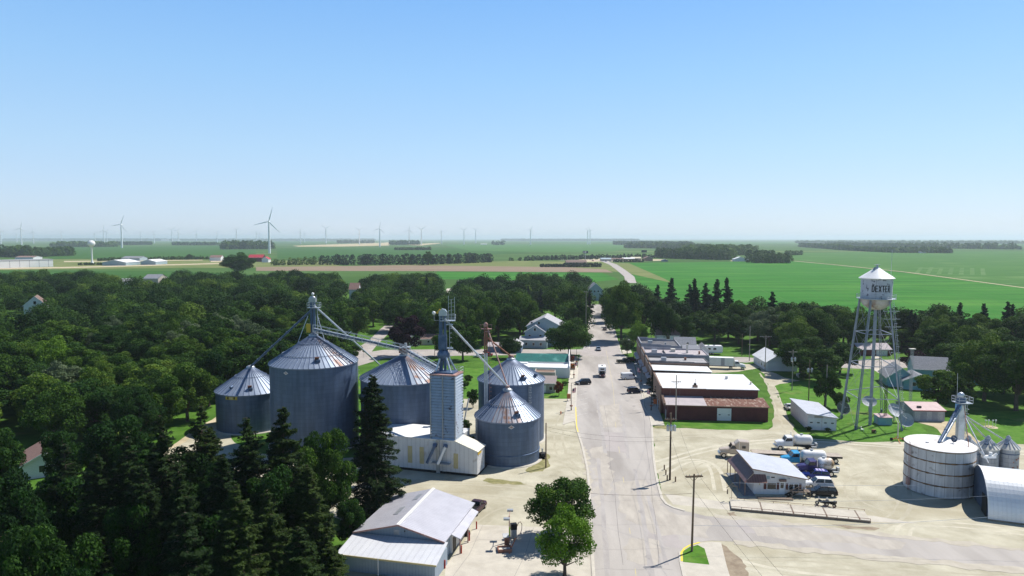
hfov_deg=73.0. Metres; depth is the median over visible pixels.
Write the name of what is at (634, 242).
woods
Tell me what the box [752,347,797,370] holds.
white outbuilding
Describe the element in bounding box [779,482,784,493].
door
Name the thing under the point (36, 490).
leafy tree
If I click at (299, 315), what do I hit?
leafy tree
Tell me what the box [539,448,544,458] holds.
aeration fan
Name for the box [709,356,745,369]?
box truck
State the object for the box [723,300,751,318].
leafy tree
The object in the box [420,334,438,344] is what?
tan cottage
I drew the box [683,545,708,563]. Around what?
island grass
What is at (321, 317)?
leafy tree
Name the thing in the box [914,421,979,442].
gravel drive
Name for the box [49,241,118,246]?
woods
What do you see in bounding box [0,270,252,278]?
green field patch
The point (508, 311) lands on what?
leafy tree
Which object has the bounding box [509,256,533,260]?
windbreak
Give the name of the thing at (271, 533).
spruce tree
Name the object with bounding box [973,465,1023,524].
arched building
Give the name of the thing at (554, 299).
leafy tree
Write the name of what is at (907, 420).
satellite dish
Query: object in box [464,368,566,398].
side lawn
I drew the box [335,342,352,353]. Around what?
leafy tree
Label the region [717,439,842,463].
flatbed semi truck
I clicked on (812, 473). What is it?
parked suv
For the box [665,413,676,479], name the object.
utility pole
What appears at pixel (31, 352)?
leafy tree
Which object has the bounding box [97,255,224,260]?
woods
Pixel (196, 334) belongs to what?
leafy tree
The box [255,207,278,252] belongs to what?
wind turbine
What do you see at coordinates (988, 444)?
hopper bin
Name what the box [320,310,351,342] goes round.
leafy tree
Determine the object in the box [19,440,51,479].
brown roofed house
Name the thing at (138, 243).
woods
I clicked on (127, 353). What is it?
leafy tree
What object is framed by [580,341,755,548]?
asphalt patches
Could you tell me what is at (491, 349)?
garage
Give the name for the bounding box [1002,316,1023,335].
leafy tree
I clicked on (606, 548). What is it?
wheel path
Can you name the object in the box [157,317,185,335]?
leafy tree
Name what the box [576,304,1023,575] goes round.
street
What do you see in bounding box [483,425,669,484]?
weed patches
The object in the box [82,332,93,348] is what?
silvery tree
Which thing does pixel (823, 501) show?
motorcycle
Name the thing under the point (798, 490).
timber deck
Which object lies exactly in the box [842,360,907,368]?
street
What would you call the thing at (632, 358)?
parked suv
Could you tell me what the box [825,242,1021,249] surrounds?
woods
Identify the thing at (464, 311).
leafy tree
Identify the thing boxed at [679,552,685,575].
kerb
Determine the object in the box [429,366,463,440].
dryer tower
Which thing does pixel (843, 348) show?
leafy tree
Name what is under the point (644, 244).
woods
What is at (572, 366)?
flower stand
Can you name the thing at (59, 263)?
verge land
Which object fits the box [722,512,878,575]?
damp patches
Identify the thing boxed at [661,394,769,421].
red building
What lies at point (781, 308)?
leafy tree
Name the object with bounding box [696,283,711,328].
spruce tree
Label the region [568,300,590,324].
leafy tree
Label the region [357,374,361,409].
corner lawn
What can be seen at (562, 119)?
sky
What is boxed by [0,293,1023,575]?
ground
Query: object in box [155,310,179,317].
leafy tree
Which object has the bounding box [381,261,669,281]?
dry meadow
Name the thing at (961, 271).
pale crop marks
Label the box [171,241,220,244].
woods
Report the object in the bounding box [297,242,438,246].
wheat fields
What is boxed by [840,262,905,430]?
water tower
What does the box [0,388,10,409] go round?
leafy tree
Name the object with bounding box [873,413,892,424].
teal shed
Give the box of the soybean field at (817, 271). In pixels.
[630,261,1023,320]
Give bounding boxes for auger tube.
[464,398,468,418]
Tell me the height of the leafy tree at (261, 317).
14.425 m
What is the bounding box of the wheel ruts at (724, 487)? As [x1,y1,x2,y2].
[655,438,1023,575]
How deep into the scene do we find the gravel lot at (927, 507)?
118.98 m
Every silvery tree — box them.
[26,360,82,382]
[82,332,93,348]
[101,315,122,327]
[166,331,187,344]
[172,320,199,334]
[206,312,234,324]
[231,315,245,337]
[234,319,273,336]
[620,336,635,354]
[667,303,681,322]
[744,307,785,347]
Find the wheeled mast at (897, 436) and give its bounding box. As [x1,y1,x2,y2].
[890,423,903,443]
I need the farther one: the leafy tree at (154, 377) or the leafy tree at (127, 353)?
the leafy tree at (127, 353)
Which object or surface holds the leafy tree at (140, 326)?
on the ground at (28, 437)
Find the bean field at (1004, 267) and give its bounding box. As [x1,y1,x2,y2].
[790,251,1023,286]
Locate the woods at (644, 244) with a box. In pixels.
[624,241,712,248]
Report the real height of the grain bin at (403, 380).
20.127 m
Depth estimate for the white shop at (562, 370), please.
224.41 m
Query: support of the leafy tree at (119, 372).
on the ground at (28, 437)
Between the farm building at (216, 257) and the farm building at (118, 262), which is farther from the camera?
the farm building at (216, 257)
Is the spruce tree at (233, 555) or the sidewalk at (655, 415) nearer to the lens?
the spruce tree at (233, 555)
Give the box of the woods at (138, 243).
[115,241,152,244]
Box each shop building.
[634,337,680,366]
[638,344,708,374]
[642,355,708,380]
[645,362,711,381]
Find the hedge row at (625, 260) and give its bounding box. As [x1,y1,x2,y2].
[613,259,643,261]
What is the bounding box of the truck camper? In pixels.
[598,365,605,376]
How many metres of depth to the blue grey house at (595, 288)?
501.47 m
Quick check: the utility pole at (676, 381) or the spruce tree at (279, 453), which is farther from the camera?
the utility pole at (676, 381)
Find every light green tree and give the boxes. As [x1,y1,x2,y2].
[32,335,75,365]
[425,301,443,331]
[535,502,596,575]
[627,320,648,342]
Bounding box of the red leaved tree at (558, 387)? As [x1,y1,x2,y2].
[554,381,563,392]
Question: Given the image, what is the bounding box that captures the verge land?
[0,259,338,269]
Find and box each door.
[717,408,730,420]
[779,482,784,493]
[808,418,820,429]
[822,418,835,430]
[876,350,887,355]
[914,412,919,420]
[926,412,931,420]
[937,412,942,420]
[968,487,972,497]
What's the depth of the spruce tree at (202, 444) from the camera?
96.26 m
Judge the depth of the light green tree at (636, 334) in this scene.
283.95 m
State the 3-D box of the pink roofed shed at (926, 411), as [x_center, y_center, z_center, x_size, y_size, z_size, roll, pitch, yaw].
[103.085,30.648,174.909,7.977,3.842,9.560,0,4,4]
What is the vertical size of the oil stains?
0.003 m
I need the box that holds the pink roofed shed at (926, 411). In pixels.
[894,401,946,420]
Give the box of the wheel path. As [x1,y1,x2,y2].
[591,394,668,575]
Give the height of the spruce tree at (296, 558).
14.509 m
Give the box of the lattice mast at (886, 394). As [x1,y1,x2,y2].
[884,385,887,415]
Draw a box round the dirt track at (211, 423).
[169,417,215,448]
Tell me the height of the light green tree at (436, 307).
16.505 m
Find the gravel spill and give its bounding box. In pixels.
[579,447,1023,572]
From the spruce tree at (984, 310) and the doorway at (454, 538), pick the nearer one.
the doorway at (454, 538)
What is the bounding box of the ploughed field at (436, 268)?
[256,265,610,271]
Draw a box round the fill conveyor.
[979,450,997,457]
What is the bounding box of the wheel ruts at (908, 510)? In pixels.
[656,373,1023,575]
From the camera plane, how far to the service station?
97.22 m
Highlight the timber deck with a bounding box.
[784,484,810,497]
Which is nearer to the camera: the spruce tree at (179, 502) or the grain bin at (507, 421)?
the spruce tree at (179, 502)
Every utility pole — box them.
[545,423,546,467]
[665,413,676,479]
[671,375,680,420]
[685,474,702,551]
[760,336,771,370]
[790,350,795,389]
[807,360,812,400]
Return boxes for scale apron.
[665,494,912,522]
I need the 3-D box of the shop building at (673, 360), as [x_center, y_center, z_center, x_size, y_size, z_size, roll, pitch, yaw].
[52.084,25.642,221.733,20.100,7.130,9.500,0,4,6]
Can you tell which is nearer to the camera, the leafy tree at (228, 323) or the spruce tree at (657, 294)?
the leafy tree at (228, 323)
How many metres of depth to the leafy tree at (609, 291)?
371.58 m
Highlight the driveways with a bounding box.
[446,288,880,372]
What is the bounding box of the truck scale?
[727,483,870,522]
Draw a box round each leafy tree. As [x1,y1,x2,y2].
[0,322,18,340]
[0,331,15,344]
[0,342,24,365]
[0,342,33,362]
[0,355,35,390]
[0,372,12,398]
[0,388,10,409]
[0,427,26,476]
[0,468,69,575]
[0,523,104,575]
[1,394,12,409]
[6,379,68,404]
[7,378,43,409]
[8,472,60,527]
[11,372,71,430]
[12,396,39,416]
[13,362,72,380]
[14,336,33,342]
[15,365,78,388]
[18,325,45,336]
[18,381,92,437]
[20,324,54,337]
[20,329,58,342]
[26,341,50,362]
[35,475,108,559]
[36,320,75,331]
[38,430,83,477]
[43,343,84,361]
[46,325,86,345]
[56,378,102,432]
[57,346,97,363]
[60,565,112,575]
[64,351,102,380]
[65,414,153,482]
[66,341,84,345]
[74,357,115,379]
[74,367,118,410]
[75,368,115,382]
[80,342,120,360]
[81,384,132,431]
[83,328,93,342]
[90,324,127,351]
[91,313,136,328]
[92,325,109,342]
[101,503,165,575]
[102,314,132,324]
[102,351,134,361]
[108,356,117,363]
[110,386,167,433]
[111,449,171,498]
[112,354,141,387]
[112,357,160,386]
[117,330,150,351]
[117,370,162,398]
[120,320,149,335]
[120,364,173,385]
[122,314,159,331]
[123,326,166,357]
[131,314,165,326]
[131,340,167,361]
[135,374,187,431]
[146,341,195,362]
[149,445,212,521]
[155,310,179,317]
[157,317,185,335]
[158,311,180,324]
[158,359,177,369]
[159,365,176,372]
[160,361,219,421]
[161,337,178,347]
[162,356,196,367]
[163,334,205,360]
[167,514,223,575]
[176,316,196,326]
[182,320,223,335]
[186,324,224,349]
[193,460,254,515]
[194,349,233,406]
[196,313,224,324]
[198,343,236,379]
[202,328,231,348]
[206,316,234,327]
[215,511,282,575]
[217,328,248,342]
[219,252,256,270]
[220,339,232,354]
[225,341,278,377]
[235,312,255,321]
[242,464,293,550]
[244,334,269,351]
[246,311,276,328]
[257,322,272,328]
[259,330,272,339]
[261,341,289,368]
[268,327,310,345]
[272,307,295,319]
[273,314,301,328]
[274,488,331,551]
[280,329,296,340]
[290,311,317,324]
[290,322,309,327]
[292,430,325,489]
[297,427,358,538]
[316,311,327,324]
[316,320,342,344]
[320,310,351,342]
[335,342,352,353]
[336,498,365,540]
[342,307,370,340]
[346,341,362,355]
[361,298,381,325]
[379,297,408,326]
[412,308,438,333]
[423,251,432,264]
[431,331,450,350]
[437,300,463,332]
[447,321,480,360]
[461,306,466,317]
[462,315,468,327]
[463,380,468,386]
[463,419,471,427]
[464,375,472,380]
[466,389,477,404]
[467,300,500,345]
[483,292,519,341]
[499,337,521,353]
[507,291,540,336]
[523,477,596,537]
[541,288,562,316]
[544,317,593,354]
[560,287,586,309]
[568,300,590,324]
[599,287,617,309]
[600,280,644,339]
[635,292,658,327]
[649,300,678,337]
[672,316,696,336]
[702,312,729,340]
[713,310,742,338]
[720,314,754,343]
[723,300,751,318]
[744,310,772,340]
[756,308,786,345]
[769,310,797,342]
[773,303,802,313]
[773,315,817,342]
[773,336,826,372]
[788,308,805,316]
[794,348,843,375]
[799,373,808,379]
[803,310,836,346]
[809,306,837,316]
[811,307,833,317]
[812,368,841,406]
[814,317,849,347]
[830,342,861,372]
[832,392,850,405]
[833,309,872,345]
[835,307,879,343]
[870,315,890,339]
[885,326,913,348]
[893,309,925,328]
[907,332,929,350]
[914,369,964,404]
[915,314,950,332]
[922,327,947,356]
[924,305,950,321]
[929,342,969,356]
[935,322,982,346]
[944,344,982,381]
[945,377,977,402]
[946,333,1007,400]
[947,311,969,323]
[952,317,979,331]
[970,322,991,328]
[972,313,1001,330]
[972,327,1013,343]
[973,322,1004,334]
[977,340,1023,410]
[998,318,1023,336]
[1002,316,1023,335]
[1016,324,1023,338]
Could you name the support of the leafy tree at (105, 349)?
on the ground at (28, 437)
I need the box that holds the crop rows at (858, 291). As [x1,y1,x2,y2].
[612,265,1022,317]
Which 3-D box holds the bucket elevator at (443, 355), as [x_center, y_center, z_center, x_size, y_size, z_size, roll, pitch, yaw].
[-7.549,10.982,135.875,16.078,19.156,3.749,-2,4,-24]
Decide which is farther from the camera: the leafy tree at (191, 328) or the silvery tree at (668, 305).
the silvery tree at (668, 305)
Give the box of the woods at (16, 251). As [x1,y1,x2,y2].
[0,244,75,256]
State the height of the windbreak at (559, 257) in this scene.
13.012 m
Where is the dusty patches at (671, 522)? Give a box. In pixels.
[590,404,905,564]
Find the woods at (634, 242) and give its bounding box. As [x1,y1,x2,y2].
[613,240,693,244]
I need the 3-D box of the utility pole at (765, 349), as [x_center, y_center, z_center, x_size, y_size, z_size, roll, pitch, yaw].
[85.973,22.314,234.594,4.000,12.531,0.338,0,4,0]
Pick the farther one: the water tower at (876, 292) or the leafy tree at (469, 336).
the leafy tree at (469, 336)
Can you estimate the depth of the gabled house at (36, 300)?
368.53 m
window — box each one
[38,465,44,472]
[767,482,776,489]
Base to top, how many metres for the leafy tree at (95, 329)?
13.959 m
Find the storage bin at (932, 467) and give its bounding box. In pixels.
[903,434,977,498]
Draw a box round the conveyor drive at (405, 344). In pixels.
[399,343,410,353]
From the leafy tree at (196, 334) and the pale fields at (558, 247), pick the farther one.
the pale fields at (558, 247)
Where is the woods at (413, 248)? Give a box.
[394,247,431,249]
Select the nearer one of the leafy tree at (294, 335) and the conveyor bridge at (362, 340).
the conveyor bridge at (362, 340)
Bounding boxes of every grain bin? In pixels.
[214,365,270,435]
[268,333,359,452]
[359,353,434,447]
[474,388,541,468]
[477,357,544,443]
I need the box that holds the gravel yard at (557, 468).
[167,398,588,575]
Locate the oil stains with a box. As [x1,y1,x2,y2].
[580,372,650,559]
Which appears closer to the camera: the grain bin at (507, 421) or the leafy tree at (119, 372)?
the grain bin at (507, 421)
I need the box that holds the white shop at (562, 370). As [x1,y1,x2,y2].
[524,361,569,377]
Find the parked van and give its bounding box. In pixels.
[620,372,637,379]
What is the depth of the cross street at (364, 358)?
270.87 m
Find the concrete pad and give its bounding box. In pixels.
[445,525,590,575]
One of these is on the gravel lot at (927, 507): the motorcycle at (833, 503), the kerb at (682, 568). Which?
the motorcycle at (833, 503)
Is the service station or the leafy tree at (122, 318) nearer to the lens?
the service station
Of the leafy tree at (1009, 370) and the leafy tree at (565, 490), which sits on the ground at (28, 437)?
the leafy tree at (1009, 370)
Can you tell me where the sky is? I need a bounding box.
[0,0,1023,238]
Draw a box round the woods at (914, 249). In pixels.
[797,242,952,252]
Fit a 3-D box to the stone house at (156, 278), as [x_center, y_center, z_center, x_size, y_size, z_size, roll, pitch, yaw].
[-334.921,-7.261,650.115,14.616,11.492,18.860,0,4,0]
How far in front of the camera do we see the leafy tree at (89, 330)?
268.92 m
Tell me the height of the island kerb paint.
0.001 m
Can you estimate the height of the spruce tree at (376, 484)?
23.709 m
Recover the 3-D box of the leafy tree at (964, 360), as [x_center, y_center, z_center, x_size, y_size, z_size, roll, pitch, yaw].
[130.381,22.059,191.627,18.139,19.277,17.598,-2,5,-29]
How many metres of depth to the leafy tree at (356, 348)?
250.46 m
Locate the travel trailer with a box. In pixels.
[705,345,722,354]
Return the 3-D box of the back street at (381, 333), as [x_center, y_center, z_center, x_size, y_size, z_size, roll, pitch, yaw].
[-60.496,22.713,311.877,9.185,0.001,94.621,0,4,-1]
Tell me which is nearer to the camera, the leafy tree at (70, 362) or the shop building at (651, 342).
the leafy tree at (70, 362)
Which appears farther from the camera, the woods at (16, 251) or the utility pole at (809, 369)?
the woods at (16, 251)
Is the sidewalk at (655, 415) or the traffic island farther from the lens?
the sidewalk at (655, 415)
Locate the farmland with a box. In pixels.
[0,239,1023,303]
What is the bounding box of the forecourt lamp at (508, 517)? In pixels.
[503,509,512,541]
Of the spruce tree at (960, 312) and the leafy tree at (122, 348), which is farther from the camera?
the spruce tree at (960, 312)
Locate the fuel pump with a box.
[510,522,521,538]
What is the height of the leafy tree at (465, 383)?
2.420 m
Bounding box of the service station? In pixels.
[338,488,477,575]
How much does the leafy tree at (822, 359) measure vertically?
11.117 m
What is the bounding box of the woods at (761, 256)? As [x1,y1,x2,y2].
[744,249,793,262]
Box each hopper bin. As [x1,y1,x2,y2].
[964,435,980,464]
[977,435,1000,466]
[997,435,1020,468]
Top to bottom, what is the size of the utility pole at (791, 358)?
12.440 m
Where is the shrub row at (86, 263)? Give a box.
[78,262,101,264]
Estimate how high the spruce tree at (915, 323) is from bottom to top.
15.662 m
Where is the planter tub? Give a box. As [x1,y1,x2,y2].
[497,545,511,552]
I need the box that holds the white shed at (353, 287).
[348,283,360,299]
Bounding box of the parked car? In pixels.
[784,403,790,409]
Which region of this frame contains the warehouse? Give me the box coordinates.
[0,259,52,267]
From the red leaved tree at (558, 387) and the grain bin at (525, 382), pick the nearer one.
the grain bin at (525, 382)
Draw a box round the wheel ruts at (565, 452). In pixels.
[345,408,583,524]
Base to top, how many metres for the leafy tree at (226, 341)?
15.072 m
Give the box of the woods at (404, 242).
[388,240,419,244]
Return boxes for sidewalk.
[563,356,577,424]
[634,361,664,425]
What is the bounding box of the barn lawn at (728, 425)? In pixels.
[673,421,771,429]
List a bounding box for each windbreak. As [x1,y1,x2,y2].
[270,256,323,265]
[318,252,493,264]
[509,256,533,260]
[526,254,598,259]
[581,253,656,258]
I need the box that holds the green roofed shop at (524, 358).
[516,349,569,363]
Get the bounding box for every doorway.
[453,537,455,550]
[981,492,986,515]
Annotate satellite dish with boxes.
[837,401,849,414]
[862,396,876,411]
[888,403,901,420]
[898,413,913,427]
[951,435,956,442]
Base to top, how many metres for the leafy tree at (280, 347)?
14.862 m
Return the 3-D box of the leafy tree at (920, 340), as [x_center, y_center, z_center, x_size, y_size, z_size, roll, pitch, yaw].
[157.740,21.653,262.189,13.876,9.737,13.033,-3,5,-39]
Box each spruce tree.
[43,444,85,575]
[69,454,124,575]
[91,436,167,575]
[108,466,167,575]
[139,415,194,529]
[147,471,213,575]
[162,512,213,575]
[180,406,225,495]
[201,454,247,550]
[207,427,224,476]
[208,484,271,575]
[227,417,276,499]
[247,489,292,575]
[263,407,312,488]
[276,526,325,575]
[281,464,348,575]
[315,533,348,575]
[348,374,411,522]
[537,288,545,313]
[587,291,594,315]
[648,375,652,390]
[654,285,663,301]
[664,278,678,310]
[683,278,701,329]
[683,284,692,313]
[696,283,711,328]
[710,279,721,307]
[721,277,733,306]
[766,291,777,308]
[903,309,912,347]
[905,313,919,350]
[956,302,965,317]
[980,303,989,321]
[998,301,1010,328]
[1006,304,1015,317]
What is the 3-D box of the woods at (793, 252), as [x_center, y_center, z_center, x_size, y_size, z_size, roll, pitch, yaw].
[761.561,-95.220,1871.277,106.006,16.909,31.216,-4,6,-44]
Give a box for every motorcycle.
[815,497,828,505]
[824,497,836,507]
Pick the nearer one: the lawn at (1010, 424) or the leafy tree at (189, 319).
the lawn at (1010, 424)
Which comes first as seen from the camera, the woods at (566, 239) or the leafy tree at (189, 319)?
the leafy tree at (189, 319)
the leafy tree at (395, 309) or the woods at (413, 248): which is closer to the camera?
the leafy tree at (395, 309)
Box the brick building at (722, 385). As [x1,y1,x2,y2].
[653,372,759,412]
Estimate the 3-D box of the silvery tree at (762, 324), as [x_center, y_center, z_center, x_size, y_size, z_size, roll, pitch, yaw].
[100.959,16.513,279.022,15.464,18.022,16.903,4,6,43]
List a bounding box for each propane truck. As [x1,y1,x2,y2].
[773,433,817,449]
[779,447,826,462]
[795,455,839,476]
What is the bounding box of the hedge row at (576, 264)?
[539,262,601,266]
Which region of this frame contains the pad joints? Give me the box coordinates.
[453,525,532,575]
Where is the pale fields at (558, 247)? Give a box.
[446,242,1021,251]
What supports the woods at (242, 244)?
on the farmland
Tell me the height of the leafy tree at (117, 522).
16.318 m
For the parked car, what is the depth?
181.56 m
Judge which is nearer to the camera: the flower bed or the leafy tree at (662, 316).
the flower bed
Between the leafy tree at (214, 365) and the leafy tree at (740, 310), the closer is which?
the leafy tree at (214, 365)
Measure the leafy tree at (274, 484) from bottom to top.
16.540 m
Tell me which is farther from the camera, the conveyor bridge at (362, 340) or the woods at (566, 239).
the woods at (566, 239)
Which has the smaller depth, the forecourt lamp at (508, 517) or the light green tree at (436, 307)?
the forecourt lamp at (508, 517)
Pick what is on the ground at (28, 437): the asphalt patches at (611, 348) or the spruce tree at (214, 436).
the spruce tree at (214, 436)
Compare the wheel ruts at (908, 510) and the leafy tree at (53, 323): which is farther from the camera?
the leafy tree at (53, 323)
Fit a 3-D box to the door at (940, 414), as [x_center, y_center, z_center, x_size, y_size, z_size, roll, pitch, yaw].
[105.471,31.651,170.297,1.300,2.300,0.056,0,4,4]
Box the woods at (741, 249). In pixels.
[680,244,759,254]
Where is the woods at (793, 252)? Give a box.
[784,250,802,254]
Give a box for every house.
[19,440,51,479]
[23,295,45,313]
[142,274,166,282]
[519,313,561,348]
[588,282,602,300]
[655,326,679,339]
[673,337,709,354]
[878,356,977,390]
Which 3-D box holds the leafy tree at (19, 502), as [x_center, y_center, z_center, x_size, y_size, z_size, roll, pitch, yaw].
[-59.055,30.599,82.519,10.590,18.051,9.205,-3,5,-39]
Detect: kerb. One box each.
[575,368,594,575]
[632,362,684,510]
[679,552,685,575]
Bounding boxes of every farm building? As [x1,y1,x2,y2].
[15,256,41,258]
[102,259,140,265]
[122,256,147,260]
[141,259,166,264]
[209,255,223,260]
[248,255,265,261]
[262,257,270,261]
[565,260,586,265]
[642,256,652,260]
[732,257,746,260]
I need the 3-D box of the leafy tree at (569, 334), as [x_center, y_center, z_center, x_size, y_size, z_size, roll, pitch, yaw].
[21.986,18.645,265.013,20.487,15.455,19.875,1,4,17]
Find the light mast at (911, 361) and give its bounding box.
[909,348,915,399]
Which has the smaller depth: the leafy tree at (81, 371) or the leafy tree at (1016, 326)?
the leafy tree at (81, 371)
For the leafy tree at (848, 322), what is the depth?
272.37 m
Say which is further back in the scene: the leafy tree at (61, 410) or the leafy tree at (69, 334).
the leafy tree at (69, 334)
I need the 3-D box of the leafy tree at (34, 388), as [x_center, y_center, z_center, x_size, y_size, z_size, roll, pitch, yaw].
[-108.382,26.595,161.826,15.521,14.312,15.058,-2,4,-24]
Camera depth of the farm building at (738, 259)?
1360.55 m
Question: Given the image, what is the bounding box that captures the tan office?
[543,375,557,392]
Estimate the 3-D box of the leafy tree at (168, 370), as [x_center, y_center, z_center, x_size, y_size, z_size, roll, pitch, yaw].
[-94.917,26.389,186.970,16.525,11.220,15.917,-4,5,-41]
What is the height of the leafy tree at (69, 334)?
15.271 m
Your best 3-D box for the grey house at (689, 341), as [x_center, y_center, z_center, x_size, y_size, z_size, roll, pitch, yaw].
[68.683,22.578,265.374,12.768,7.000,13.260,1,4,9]
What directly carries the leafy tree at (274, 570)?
on the ground at (28, 437)
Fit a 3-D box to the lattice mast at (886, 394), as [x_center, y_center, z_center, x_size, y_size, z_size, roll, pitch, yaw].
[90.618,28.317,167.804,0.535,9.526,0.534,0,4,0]
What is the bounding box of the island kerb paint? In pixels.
[680,542,699,560]
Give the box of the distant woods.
[0,268,1023,335]
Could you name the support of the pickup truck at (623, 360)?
on the street at (637, 432)
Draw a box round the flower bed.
[984,420,997,428]
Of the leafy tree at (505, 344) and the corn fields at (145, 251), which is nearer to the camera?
the leafy tree at (505, 344)
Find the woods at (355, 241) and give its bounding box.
[336,239,374,242]
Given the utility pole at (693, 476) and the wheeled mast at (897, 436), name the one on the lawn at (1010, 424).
the wheeled mast at (897, 436)
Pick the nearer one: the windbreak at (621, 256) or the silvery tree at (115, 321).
the silvery tree at (115, 321)
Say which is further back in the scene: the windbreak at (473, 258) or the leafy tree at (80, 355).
the windbreak at (473, 258)
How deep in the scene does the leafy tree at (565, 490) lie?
101.62 m
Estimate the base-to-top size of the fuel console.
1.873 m
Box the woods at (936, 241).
[795,240,1023,243]
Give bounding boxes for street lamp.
[570,382,577,409]
[643,384,652,409]
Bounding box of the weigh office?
[726,449,808,496]
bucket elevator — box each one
[250,292,379,366]
[432,296,507,385]
[481,322,509,404]
[938,374,1002,462]
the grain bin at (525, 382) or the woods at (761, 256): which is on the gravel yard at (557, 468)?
the grain bin at (525, 382)
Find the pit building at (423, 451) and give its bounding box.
[378,424,487,476]
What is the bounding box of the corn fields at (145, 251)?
[48,241,692,258]
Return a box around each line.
[606,351,636,575]
[685,478,761,575]
[694,514,1019,525]
[702,480,782,575]
[736,493,1023,500]
[753,483,972,485]
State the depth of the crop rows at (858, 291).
609.63 m
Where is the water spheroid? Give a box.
[87,240,94,262]
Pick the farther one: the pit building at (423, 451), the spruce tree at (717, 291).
the spruce tree at (717, 291)
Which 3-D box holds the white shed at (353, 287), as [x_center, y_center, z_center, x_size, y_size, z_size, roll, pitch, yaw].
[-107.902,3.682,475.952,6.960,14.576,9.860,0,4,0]
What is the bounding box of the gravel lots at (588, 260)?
[0,258,731,268]
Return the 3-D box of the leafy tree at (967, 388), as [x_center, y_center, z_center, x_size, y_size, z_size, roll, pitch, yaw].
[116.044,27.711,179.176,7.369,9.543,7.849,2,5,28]
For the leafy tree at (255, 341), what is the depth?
229.14 m
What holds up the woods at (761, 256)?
on the soybean field at (817, 271)
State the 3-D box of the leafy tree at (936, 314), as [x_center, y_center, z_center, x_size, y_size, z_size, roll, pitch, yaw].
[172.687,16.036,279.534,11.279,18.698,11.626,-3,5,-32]
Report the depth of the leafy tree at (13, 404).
160.63 m
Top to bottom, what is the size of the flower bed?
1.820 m
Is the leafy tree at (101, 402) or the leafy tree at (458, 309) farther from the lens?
the leafy tree at (458, 309)
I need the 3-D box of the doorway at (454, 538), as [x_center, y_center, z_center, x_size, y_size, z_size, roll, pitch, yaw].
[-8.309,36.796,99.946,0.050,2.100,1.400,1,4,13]
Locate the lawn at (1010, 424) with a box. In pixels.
[774,368,1023,443]
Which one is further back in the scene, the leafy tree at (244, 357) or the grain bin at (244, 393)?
the leafy tree at (244, 357)
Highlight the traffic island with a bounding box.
[682,542,729,575]
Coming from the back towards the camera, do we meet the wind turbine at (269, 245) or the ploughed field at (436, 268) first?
the wind turbine at (269, 245)
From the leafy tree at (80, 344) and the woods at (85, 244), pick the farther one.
the woods at (85, 244)
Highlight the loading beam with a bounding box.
[757,496,792,500]
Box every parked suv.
[574,378,590,384]
[624,386,643,393]
[626,357,636,360]
[801,468,830,478]
[806,476,833,487]
[807,484,837,497]
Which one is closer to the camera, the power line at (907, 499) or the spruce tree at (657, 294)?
the power line at (907, 499)
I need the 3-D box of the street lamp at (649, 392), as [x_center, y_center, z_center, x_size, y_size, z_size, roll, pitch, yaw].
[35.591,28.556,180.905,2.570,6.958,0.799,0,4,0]
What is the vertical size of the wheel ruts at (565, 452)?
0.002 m
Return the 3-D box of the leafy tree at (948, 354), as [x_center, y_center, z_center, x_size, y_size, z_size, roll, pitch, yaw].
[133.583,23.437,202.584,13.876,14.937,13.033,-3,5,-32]
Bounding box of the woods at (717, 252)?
[654,245,738,259]
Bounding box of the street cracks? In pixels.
[580,373,670,569]
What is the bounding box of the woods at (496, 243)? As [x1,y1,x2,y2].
[491,240,505,244]
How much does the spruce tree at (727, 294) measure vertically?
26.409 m
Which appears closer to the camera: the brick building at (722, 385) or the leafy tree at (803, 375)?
the brick building at (722, 385)
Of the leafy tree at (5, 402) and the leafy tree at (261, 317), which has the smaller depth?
the leafy tree at (5, 402)
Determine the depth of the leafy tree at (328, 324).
239.87 m
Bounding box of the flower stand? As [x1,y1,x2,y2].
[570,363,574,369]
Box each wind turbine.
[112,216,125,247]
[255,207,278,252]
[373,222,383,246]
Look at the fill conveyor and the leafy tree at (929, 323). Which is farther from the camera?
the leafy tree at (929, 323)
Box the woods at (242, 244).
[219,240,275,248]
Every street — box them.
[354,325,392,352]
[356,349,582,365]
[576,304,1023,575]
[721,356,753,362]
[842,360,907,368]
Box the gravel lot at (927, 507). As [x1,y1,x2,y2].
[653,364,1023,575]
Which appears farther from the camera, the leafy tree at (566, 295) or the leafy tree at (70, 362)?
the leafy tree at (566, 295)
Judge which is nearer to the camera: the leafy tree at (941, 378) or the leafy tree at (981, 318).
the leafy tree at (941, 378)
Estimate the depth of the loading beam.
119.40 m
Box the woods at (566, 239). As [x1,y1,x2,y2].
[500,238,639,240]
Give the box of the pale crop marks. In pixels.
[915,267,985,274]
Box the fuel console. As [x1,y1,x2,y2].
[502,533,508,544]
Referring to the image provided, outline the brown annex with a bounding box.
[535,368,555,375]
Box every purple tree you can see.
[388,315,425,346]
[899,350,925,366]
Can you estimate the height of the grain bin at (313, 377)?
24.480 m
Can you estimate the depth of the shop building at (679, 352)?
232.59 m
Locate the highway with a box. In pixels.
[595,260,635,282]
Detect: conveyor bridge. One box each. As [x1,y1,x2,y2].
[312,324,402,351]
[400,345,438,370]
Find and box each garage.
[488,338,523,352]
[789,398,838,430]
[849,343,892,355]
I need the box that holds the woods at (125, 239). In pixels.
[1,238,375,240]
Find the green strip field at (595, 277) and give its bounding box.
[437,272,616,281]
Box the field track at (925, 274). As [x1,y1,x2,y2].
[798,261,1023,287]
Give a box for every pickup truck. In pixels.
[471,499,486,515]
[616,358,631,363]

